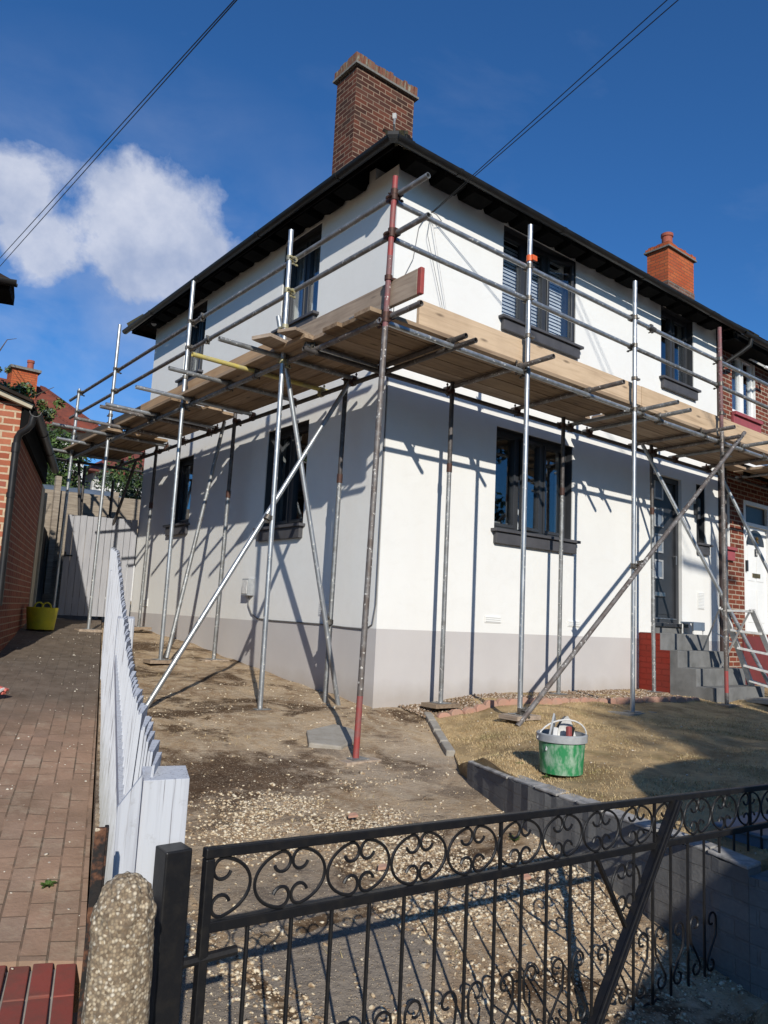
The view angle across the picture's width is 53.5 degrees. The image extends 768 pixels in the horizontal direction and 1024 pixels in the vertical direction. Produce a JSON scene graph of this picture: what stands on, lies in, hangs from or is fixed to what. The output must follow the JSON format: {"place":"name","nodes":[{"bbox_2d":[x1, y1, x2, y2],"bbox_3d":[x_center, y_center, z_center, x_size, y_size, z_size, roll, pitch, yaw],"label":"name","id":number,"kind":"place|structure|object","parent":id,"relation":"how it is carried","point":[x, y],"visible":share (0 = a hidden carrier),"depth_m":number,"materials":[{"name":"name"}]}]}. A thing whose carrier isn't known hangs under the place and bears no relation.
{"place":"outdoors","nodes":[
{"label":"outdoors","id":0,"kind":"place"},
{"bbox_2d":[0,613,100,982],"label":"neighbour drive","id":1,"kind":"structure","parent":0,"point":[33,771],"depth_m":4.64,"materials":[{"name":"brown brick"}]},
{"bbox_2d":[0,686,8,694],"bbox_3d":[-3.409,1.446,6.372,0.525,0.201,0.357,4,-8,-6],"label":"shoe","id":2,"kind":"object","parent":1,"relation":"on","point":[3,690],"visible":1,"depth_m":6.36,"materials":[{"name":"pink plastic"}]},
{"bbox_2d":[35,527,46,606],"bbox_3d":[-6.147,1.242,13.425,0.110,1.970,2.650,6,-8,-20],"label":"side fence","id":3,"kind":"object","parent":1,"relation":"on","point":[40,580],"visible":0.21,"depth_m":13.84,"materials":[{"name":"grey wood"}]},
{"bbox_2d":[26,602,58,629],"bbox_3d":[-4.668,1.413,10.385,0.410,0.376,0.410,9,-10,-38],"label":"trug","id":4,"kind":"object","parent":1,"relation":"on","point":[42,617],"visible":1,"depth_m":10.23,"materials":[{"name":"plastic"}]},
{"bbox_2d":[40,880,57,888],"bbox_3d":[-1.565,1.732,3.545,0.069,0.023,0.083,1,-8,10],"label":"weed","id":5,"kind":"object","parent":1,"relation":"on","point":[48,883],"visible":1,"depth_m":3.55,"materials":[{"name":"green plant"}]},
{"bbox_2d":[0,633,757,969],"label":"debris specks","id":6,"kind":"object","parent":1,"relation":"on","point":[86,781],"visible":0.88,"depth_m":5.45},
{"bbox_2d":[72,1012,77,1023],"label":"pavement","id":7,"kind":"structure","parent":0,"point":[74,1020],"depth_m":2.80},
{"bbox_2d":[77,825,108,1023],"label":"iron post","id":8,"kind":"object","parent":7,"relation":"on","point":[99,857],"visible":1,"depth_m":1.52,"materials":[{"name":"brown metal"}]},
{"bbox_2d":[81,871,156,1023],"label":"concrete post","id":9,"kind":"object","parent":7,"relation":"on","point":[117,990],"visible":1,"depth_m":1.41,"materials":[{"name":"beige concrete"}]},
{"bbox_2d":[148,842,191,1023],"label":"gate post","id":10,"kind":"object","parent":7,"relation":"on","point":[171,875],"visible":1,"depth_m":1.75,"materials":[{"name":"black metal"}]},
{"bbox_2d":[183,783,767,1023],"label":"iron gate","id":11,"kind":"structure","parent":10,"relation":"attached to","point":[657,846],"depth_m":2.46,"materials":[{"name":"black metal"}]},
{"bbox_2d":[73,603,130,1012],"bbox_3d":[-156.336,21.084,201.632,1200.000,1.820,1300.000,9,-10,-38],"label":"ground","id":12,"kind":"structure","parent":0,"point":[76,997],"depth_m":2.99,"materials":[{"name":"soil"}]},
{"bbox_2d":[0,273,17,305],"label":"house","id":13,"kind":"structure","parent":12,"relation":"on","point":[7,293],"depth_m":8.48,"materials":[{"name":"brick"}]},
{"bbox_2d":[0,969,55,1023],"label":"mortar bed","id":14,"kind":"object","parent":12,"relation":"on","point":[27,993],"depth_m":2.80,"materials":[{"name":"concrete"}]},
{"bbox_2d":[0,963,75,1023],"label":"brick edging strip","id":15,"kind":"object","parent":14,"relation":"on","point":[11,1010],"visible":0.94,"depth_m":2.78,"materials":[{"name":"brick"}]},
{"bbox_2d":[0,385,58,651],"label":"garage","id":16,"kind":"structure","parent":12,"relation":"on","point":[27,454],"depth_m":8.77,"materials":[{"name":"brick"}]},
{"bbox_2d":[0,338,66,422],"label":"climbing shrub","id":17,"kind":"object","parent":16,"relation":"on","point":[24,389],"visible":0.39,"depth_m":10.43,"materials":[{"name":"green plant"}]},
{"bbox_2d":[0,360,98,481],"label":"back house","id":18,"kind":"structure","parent":12,"relation":"on","point":[28,373],"depth_m":25.42,"materials":[{"name":"orange brick"}]},
{"bbox_2d":[41,484,120,612],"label":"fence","id":19,"kind":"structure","parent":12,"relation":"on","point":[47,598],"depth_m":14.91,"materials":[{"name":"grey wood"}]},
{"bbox_2d":[42,476,140,596],"bbox_3d":[-5.263,0.534,14.675,5.892,2.200,0.200,7,-9,-28],"label":"lap fence","id":20,"kind":"object","parent":12,"relation":"on","point":[130,509],"visible":0.23,"depth_m":14.36,"materials":[{"name":"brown wood"}]},
{"bbox_2d":[42,423,143,488],"bbox_3d":[-7.377,0.033,16.412,4.153,4.263,2.450,0,-8,19],"label":"bush","id":21,"kind":"object","parent":12,"relation":"on","point":[56,444],"visible":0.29,"depth_m":16.73,"materials":[{"name":"green plant"}]},
{"bbox_2d":[82,450,144,599],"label":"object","id":22,"kind":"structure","parent":12,"relation":"on","point":[92,470],"depth_m":27.05,"materials":[{"name":"green plant"}]},
{"bbox_2d":[92,468,142,499],"bbox_3d":[-6.005,0.652,17.568,1.776,3.487,1.852,9,-10,-38],"label":"bush","id":23,"kind":"object","parent":12,"relation":"on","point":[132,493],"visible":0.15,"depth_m":17.51,"materials":[{"name":"green plant"}]},
{"bbox_2d":[98,547,189,884],"bbox_3d":[-1.894,1.145,5.382,0.164,2.331,7.672,6,-8,-20],"label":"board fence","id":24,"kind":"object","parent":12,"relation":"on","point":[143,799],"visible":0.66,"depth_m":2.66,"materials":[{"name":"paint"}]},
{"bbox_2d":[122,51,745,707],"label":"white house","id":25,"kind":"structure","parent":12,"relation":"on","point":[376,147],"depth_m":9.36,"materials":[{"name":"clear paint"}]},
{"bbox_2d":[57,514,137,616],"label":"side gate","id":26,"kind":"structure","parent":25,"relation":"attached to","point":[67,600],"depth_m":12.49,"materials":[{"name":"grey wood"}]},
{"bbox_2d":[163,455,193,535],"bbox_3d":[-3.061,-0.236,11.637,0.255,1.196,0.810,9,-10,-38],"label":"window","id":27,"kind":"structure","parent":25,"relation":"in","point":[180,526],"depth_m":11.85,"materials":[{"name":"black glass"}]},
{"bbox_2d":[175,300,207,385],"bbox_3d":[-2.946,-2.601,11.964,0.255,1.316,0.850,9,-10,-38],"label":"window","id":28,"kind":"structure","parent":25,"relation":"in","point":[202,308],"depth_m":12.06,"materials":[{"name":"black glass"}]},
{"bbox_2d":[253,420,308,541],"bbox_3d":[-1.175,-0.354,9.285,0.276,1.406,1.080,9,-10,-38],"label":"window","id":29,"kind":"structure","parent":25,"relation":"in","point":[291,528],"depth_m":9.35,"materials":[{"name":"black glass"}]},
{"bbox_2d":[271,223,321,335],"bbox_3d":[-0.980,-2.840,9.618,0.376,1.336,0.990,9,-10,-38],"label":"window","id":30,"kind":"structure","parent":25,"relation":"in","point":[311,262],"depth_m":9.69,"materials":[{"name":"black glass"}]},
{"bbox_2d":[491,426,580,553],"bbox_3d":[1.807,-0.234,9.210,1.540,1.366,0.255,9,-10,-38],"label":"window","id":31,"kind":"structure","parent":25,"relation":"in","point":[536,538],"depth_m":9.27,"materials":[{"name":"black glass"}]},
{"bbox_2d":[498,225,583,358],"bbox_3d":[1.932,-2.723,9.583,1.530,1.336,0.295,9,-10,-38],"label":"window","id":32,"kind":"structure","parent":25,"relation":"in","point":[564,344],"depth_m":9.68,"materials":[{"name":"black glass"}]},
{"bbox_2d":[431,0,666,212],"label":"overhead wire","id":33,"kind":"object","parent":25,"relation":"attached to","point":[554,101],"visible":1,"depth_m":7.13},
{"bbox_2d":[432,0,677,212],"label":"overhead wire","id":34,"kind":"object","parent":25,"relation":"attached to","point":[559,102],"visible":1,"depth_m":7.15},
{"bbox_2d":[654,474,687,633],"bbox_3d":[4.046,0.605,10.931,0.900,2.248,0.170,9,-10,-38],"label":"door","id":35,"kind":"structure","parent":25,"relation":"in","point":[667,554],"depth_m":10.97,"materials":[{"name":"grey plastic"}]},
{"bbox_2d":[659,306,700,400],"bbox_3d":[4.407,-2.385,11.515,1.035,1.276,0.255,9,-10,-38],"label":"window","id":36,"kind":"structure","parent":25,"relation":"in","point":[685,388],"depth_m":11.59,"materials":[{"name":"black glass"}]},
{"bbox_2d":[696,484,712,555],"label":"window","id":37,"kind":"structure","parent":25,"relation":"in","point":[700,527],"depth_m":11.62,"materials":[{"name":"black glass"}]},
{"bbox_2d":[467,760,767,1001],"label":"retaining wall","id":38,"kind":"structure","parent":12,"relation":"on","point":[737,893],"depth_m":3.42,"materials":[{"name":"grey concrete"}]},
{"bbox_2d":[502,232,767,684],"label":"brick house","id":39,"kind":"structure","parent":12,"relation":"on","point":[670,263],"depth_m":12.66,"materials":[{"name":"red brick"}]},
{"bbox_2d":[727,494,729,545],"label":"window","id":40,"kind":"structure","parent":39,"relation":"in","point":[728,507],"depth_m":12.25,"materials":[{"name":"white plastic"}]},
{"bbox_2d":[731,354,755,418],"bbox_3d":[6.013,-2.121,12.985,0.840,1.080,0.239,9,-10,-38],"label":"window","id":41,"kind":"structure","parent":39,"relation":"in","point":[737,378],"depth_m":13.09,"materials":[{"name":"white glass"}]},
{"bbox_2d":[743,500,767,633],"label":"door","id":42,"kind":"structure","parent":39,"relation":"in","point":[755,515],"depth_m":12.71,"materials":[{"name":"white plastic"}]},
{"bbox_2d":[0,0,767,465],"label":"sky","id":43,"kind":"structure","parent":0,"point":[670,134],"materials":[{"name":"blue"}]},
{"bbox_2d":[88,617,767,1023],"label":"driveway","id":44,"kind":"structure","parent":0,"point":[308,951],"depth_m":3.65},
{"bbox_2d":[306,724,353,749],"bbox_3d":[-0.431,1.833,6.150,0.401,0.142,0.663,0,-9,22],"label":"stone slab","id":45,"kind":"object","parent":44,"relation":"on","point":[335,736],"depth_m":6.08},
{"bbox_2d":[348,812,357,817],"bbox_3d":[-0.181,1.730,4.342,0.058,0.022,0.032,7,-9,-26],"label":"tile shard","id":46,"kind":"object","parent":44,"relation":"on","point":[353,815],"visible":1,"depth_m":4.34,"materials":[{"name":"ceramic"}]},
{"bbox_2d":[52,172,767,765],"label":"scaffold","id":47,"kind":"object","parent":44,"relation":"on","point":[454,350],"visible":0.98,"depth_m":8.03,"materials":[{"name":"metal"}]},
{"bbox_2d":[252,327,313,348],"bbox_3d":[-0.884,-1.612,7.172,0.510,0.078,0.523,-2,-9,31],"label":"loose board","id":48,"kind":"object","parent":47,"relation":"on","point":[271,340],"visible":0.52,"depth_m":7.03,"materials":[{"name":"brown wood"}]},
{"bbox_2d":[136,635,685,1019],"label":"driveway weeds","id":49,"kind":"object","parent":44,"relation":"on","point":[369,842],"visible":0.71,"depth_m":4.31,"materials":[{"name":"green plant"}]},
{"bbox_2d":[429,720,441,733],"bbox_3d":[0.463,1.996,6.920,0.075,0.161,0.315,3,-8,-4],"label":"edging stone","id":50,"kind":"object","parent":44,"relation":"on","point":[434,725],"visible":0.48,"depth_m":6.88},
{"bbox_2d":[434,730,447,745],"bbox_3d":[0.491,1.992,6.576,0.075,0.162,0.323,4,-8,-5],"label":"edging stone","id":51,"kind":"object","parent":44,"relation":"on","point":[440,736],"visible":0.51,"depth_m":6.54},
{"bbox_2d":[441,741,454,755],"bbox_3d":[0.521,1.983,6.247,0.075,0.152,0.311,3,-8,-4],"label":"edging stone","id":52,"kind":"object","parent":44,"relation":"on","point":[447,748],"visible":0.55,"depth_m":6.18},
{"bbox_2d":[524,873,530,879],"bbox_3d":[0.697,1.800,3.753,0.050,0.022,0.028,7,-9,-26],"label":"tile shard","id":53,"kind":"object","parent":44,"relation":"on","point":[527,876],"visible":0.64,"depth_m":3.75,"materials":[{"name":"ceramic"}]},
{"bbox_2d":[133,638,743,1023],"bbox_3d":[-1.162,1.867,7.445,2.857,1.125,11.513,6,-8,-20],"label":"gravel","id":54,"kind":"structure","parent":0,"point":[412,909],"depth_m":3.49,"materials":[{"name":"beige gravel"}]},
{"bbox_2d":[378,863,386,870],"bbox_3d":[-0.010,1.700,3.645,0.050,0.022,0.028,7,-9,-26],"label":"tile shard","id":55,"kind":"object","parent":54,"relation":"on","point":[382,866],"visible":0.86,"depth_m":3.64,"materials":[{"name":"ceramic"}]},
{"bbox_2d":[409,685,767,871],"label":"lawn","id":56,"kind":"structure","parent":0,"point":[672,767],"depth_m":6.05,"materials":[{"name":"soil"}]},
{"bbox_2d":[424,712,435,723],"bbox_3d":[0.433,2.000,7.242,0.075,0.161,0.309,4,-8,-6],"label":"edging stone","id":57,"kind":"object","parent":56,"relation":"on","point":[429,716],"visible":0.47,"depth_m":7.20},
{"bbox_2d":[436,712,450,717],"bbox_3d":[0.572,1.979,7.285,0.144,0.118,0.060,9,-16,-24],"label":"edging tile","id":58,"kind":"object","parent":56,"relation":"on","point":[440,714],"visible":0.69,"depth_m":7.27,"materials":[{"name":"ceramic"}]},
{"bbox_2d":[449,709,462,715],"bbox_3d":[0.694,1.968,7.364,0.144,0.118,0.060,8,-17,-32],"label":"edging tile","id":59,"kind":"object","parent":56,"relation":"on","point":[452,712],"visible":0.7,"depth_m":7.34,"materials":[{"name":"ceramic"}]},
{"bbox_2d":[462,707,475,713],"bbox_3d":[0.829,1.966,7.426,0.144,0.118,0.060,8,-6,-34],"label":"edging tile","id":60,"kind":"object","parent":56,"relation":"on","point":[466,710],"visible":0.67,"depth_m":7.40,"materials":[{"name":"ceramic"}]},
{"bbox_2d":[473,704,486,711],"bbox_3d":[0.949,1.956,7.506,0.144,0.118,0.060,9,-16,-37],"label":"edging tile","id":61,"kind":"object","parent":56,"relation":"on","point":[478,707],"visible":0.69,"depth_m":7.48,"materials":[{"name":"ceramic"}]},
{"bbox_2d":[483,700,497,707],"bbox_3d":[1.062,1.938,7.599,0.144,0.118,0.060,8,-12,-25],"label":"edging tile","id":62,"kind":"object","parent":56,"relation":"on","point":[490,703],"visible":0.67,"depth_m":7.58,"materials":[{"name":"ceramic"}]},
{"bbox_2d":[496,698,509,705],"bbox_3d":[1.193,1.938,7.665,0.144,0.118,0.060,6,-5,-25],"label":"edging tile","id":63,"kind":"object","parent":56,"relation":"on","point":[501,701],"visible":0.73,"depth_m":7.64,"materials":[{"name":"ceramic"}]},
{"bbox_2d":[508,699,516,704],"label":"edging tile","id":64,"kind":"object","parent":56,"relation":"on","point":[513,701],"visible":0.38,"depth_m":7.71,"materials":[{"name":"ceramic"}]},
{"bbox_2d":[523,697,528,703],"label":"edging tile","id":65,"kind":"object","parent":56,"relation":"on","point":[525,700],"visible":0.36,"depth_m":7.83,"materials":[{"name":"ceramic"}]},
{"bbox_2d":[529,698,541,703],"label":"edging tile","id":66,"kind":"object","parent":56,"relation":"on","point":[531,700],"visible":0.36,"depth_m":7.86,"materials":[{"name":"ceramic"}]},
{"bbox_2d":[398,689,690,717],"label":"stone chippings","id":67,"kind":"object","parent":56,"relation":"on","point":[417,709],"visible":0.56,"depth_m":8.36,"materials":[{"name":"beige gravel"}]},
{"bbox_2d":[542,697,552,704],"bbox_3d":[1.686,2.003,7.955,0.144,0.118,0.060,4,-1,-24],"label":"edging tile","id":68,"kind":"object","parent":56,"relation":"on","point":[545,700],"visible":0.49,"depth_m":7.93,"materials":[{"name":"ceramic"}]},
{"bbox_2d":[551,698,561,704],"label":"edging tile","id":69,"kind":"object","parent":56,"relation":"on","point":[556,701],"visible":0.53,"depth_m":8.01,"materials":[{"name":"ceramic"}]},
{"bbox_2d":[536,719,587,776],"bbox_3d":[1.157,1.519,4.957,0.328,0.341,0.328,9,-10,-38],"label":"bucket","id":70,"kind":"object","parent":56,"relation":"on","point":[562,756],"visible":0.96,"depth_m":4.83,"materials":[{"name":"green plastic"}]},
{"bbox_2d":[545,713,557,750],"bbox_3d":[1.100,1.455,4.970,0.076,0.282,0.231,1,-8,16],"label":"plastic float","id":71,"kind":"object","parent":70,"relation":"in","point":[553,730],"visible":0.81,"depth_m":4.92,"materials":[{"name":"white plastic"}]},
{"bbox_2d":[558,716,575,735],"bbox_3d":[1.203,1.458,4.991,0.154,0.235,0.089,3,-8,0],"label":"bottle","id":72,"kind":"object","parent":70,"relation":"in","point":[562,728],"visible":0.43,"depth_m":5.03,"materials":[{"name":"white plastic"}]},
{"bbox_2d":[566,726,571,735],"bbox_3d":[1.198,1.465,4.931,0.053,0.150,0.048,9,-10,-38],"label":"red handle","id":73,"kind":"object","parent":70,"relation":"in","point":[568,730],"visible":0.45,"depth_m":4.93,"materials":[{"name":"red plastic"}]},
{"bbox_2d":[560,697,569,702],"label":"edging tile","id":74,"kind":"object","parent":56,"relation":"on","point":[565,700],"visible":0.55,"depth_m":8.11,"materials":[{"name":"ceramic"}]},
{"bbox_2d":[569,698,579,701],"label":"edging tile","id":75,"kind":"object","parent":56,"relation":"on","point":[574,700],"visible":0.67,"depth_m":8.17,"materials":[{"name":"ceramic"}]},
{"bbox_2d":[578,697,588,701],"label":"edging tile","id":76,"kind":"object","parent":56,"relation":"on","point":[583,699],"visible":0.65,"depth_m":8.24,"materials":[{"name":"ceramic"}]},
{"bbox_2d":[597,698,607,702],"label":"edging tile","id":77,"kind":"object","parent":56,"relation":"on","point":[602,700],"visible":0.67,"depth_m":8.39,"materials":[{"name":"ceramic"}]},
{"bbox_2d":[606,698,616,703],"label":"edging tile","id":78,"kind":"object","parent":56,"relation":"on","point":[611,700],"visible":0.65,"depth_m":8.47,"materials":[{"name":"ceramic"}]},
{"bbox_2d":[615,697,626,703],"bbox_3d":[2.655,2.144,8.555,0.144,0.118,0.060,7,-1,-24],"label":"edging tile","id":79,"kind":"object","parent":56,"relation":"on","point":[620,700],"visible":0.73,"depth_m":8.53,"materials":[{"name":"ceramic"}]},
{"bbox_2d":[635,697,643,702],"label":"edging tile","id":80,"kind":"object","parent":56,"relation":"on","point":[638,700],"visible":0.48,"depth_m":8.67,"materials":[{"name":"ceramic"}]},
{"bbox_2d":[642,696,652,702],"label":"edging tile","id":81,"kind":"object","parent":56,"relation":"on","point":[648,699],"visible":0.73,"depth_m":8.74,"materials":[{"name":"ceramic"}]},
{"bbox_2d":[651,696,660,701],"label":"edging tile","id":82,"kind":"object","parent":56,"relation":"on","point":[656,699],"visible":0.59,"depth_m":8.82,"materials":[{"name":"ceramic"}]},
{"bbox_2d":[659,697,668,701],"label":"edging tile","id":83,"kind":"object","parent":56,"relation":"on","point":[663,699],"visible":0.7,"depth_m":8.90,"materials":[{"name":"ceramic"}]},
{"bbox_2d":[667,696,676,701],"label":"edging tile","id":84,"kind":"object","parent":56,"relation":"on","point":[671,698],"visible":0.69,"depth_m":8.97,"materials":[{"name":"ceramic"}]},
{"bbox_2d":[676,696,685,701],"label":"edging tile","id":85,"kind":"object","parent":56,"relation":"on","point":[680,699],"visible":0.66,"depth_m":9.04,"materials":[{"name":"ceramic"}]},
{"bbox_2d":[639,632,764,702],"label":"front steps","id":86,"kind":"structure","parent":56,"relation":"on","point":[686,665],"depth_m":9.98,"materials":[{"name":"concrete"}]},
{"bbox_2d":[681,621,704,634],"bbox_3d":[4.420,1.661,10.899,0.305,0.171,0.205,9,-10,-38],"label":"step stool","id":87,"kind":"object","parent":86,"relation":"on","point":[698,626],"visible":0.94,"depth_m":10.82,"materials":[{"name":"white plastic"}]},
{"bbox_2d":[712,812,767,848],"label":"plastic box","id":88,"kind":"object","parent":56,"relation":"on","point":[754,838],"visible":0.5,"depth_m":3.62,"materials":[{"name":"plastic"}]},
{"bbox_2d":[746,697,767,704],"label":"paving slab","id":89,"kind":"structure","parent":56,"relation":"on","point":[760,700],"depth_m":9.56,"materials":[{"name":"concrete"}]},
{"bbox_2d":[702,607,767,687],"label":"stepladder","id":90,"kind":"object","parent":89,"relation":"on","point":[739,648],"visible":0.89,"depth_m":9.83,"materials":[{"name":"silver metal"}]},
{"label":"road","id":91,"kind":"structure","parent":0,"visible":0},
{"bbox_3d":[7.928,-3.194,-1.203,1.706,9.900,0.278,9,-10,-38],"label":"telegraph pole","id":92,"kind":"object","parent":91,"relation":"on","visible":0},
{"bbox_2d":[0,0,234,257],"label":"overhead wire","id":93,"kind":"object","parent":92,"relation":"attached to","point":[129,115],"visible":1,"depth_m":13.64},
{"bbox_2d":[0,0,236,265],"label":"overhead wire","id":94,"kind":"object","parent":92,"relation":"attached to","point":[131,118],"visible":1,"depth_m":13.63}
]}

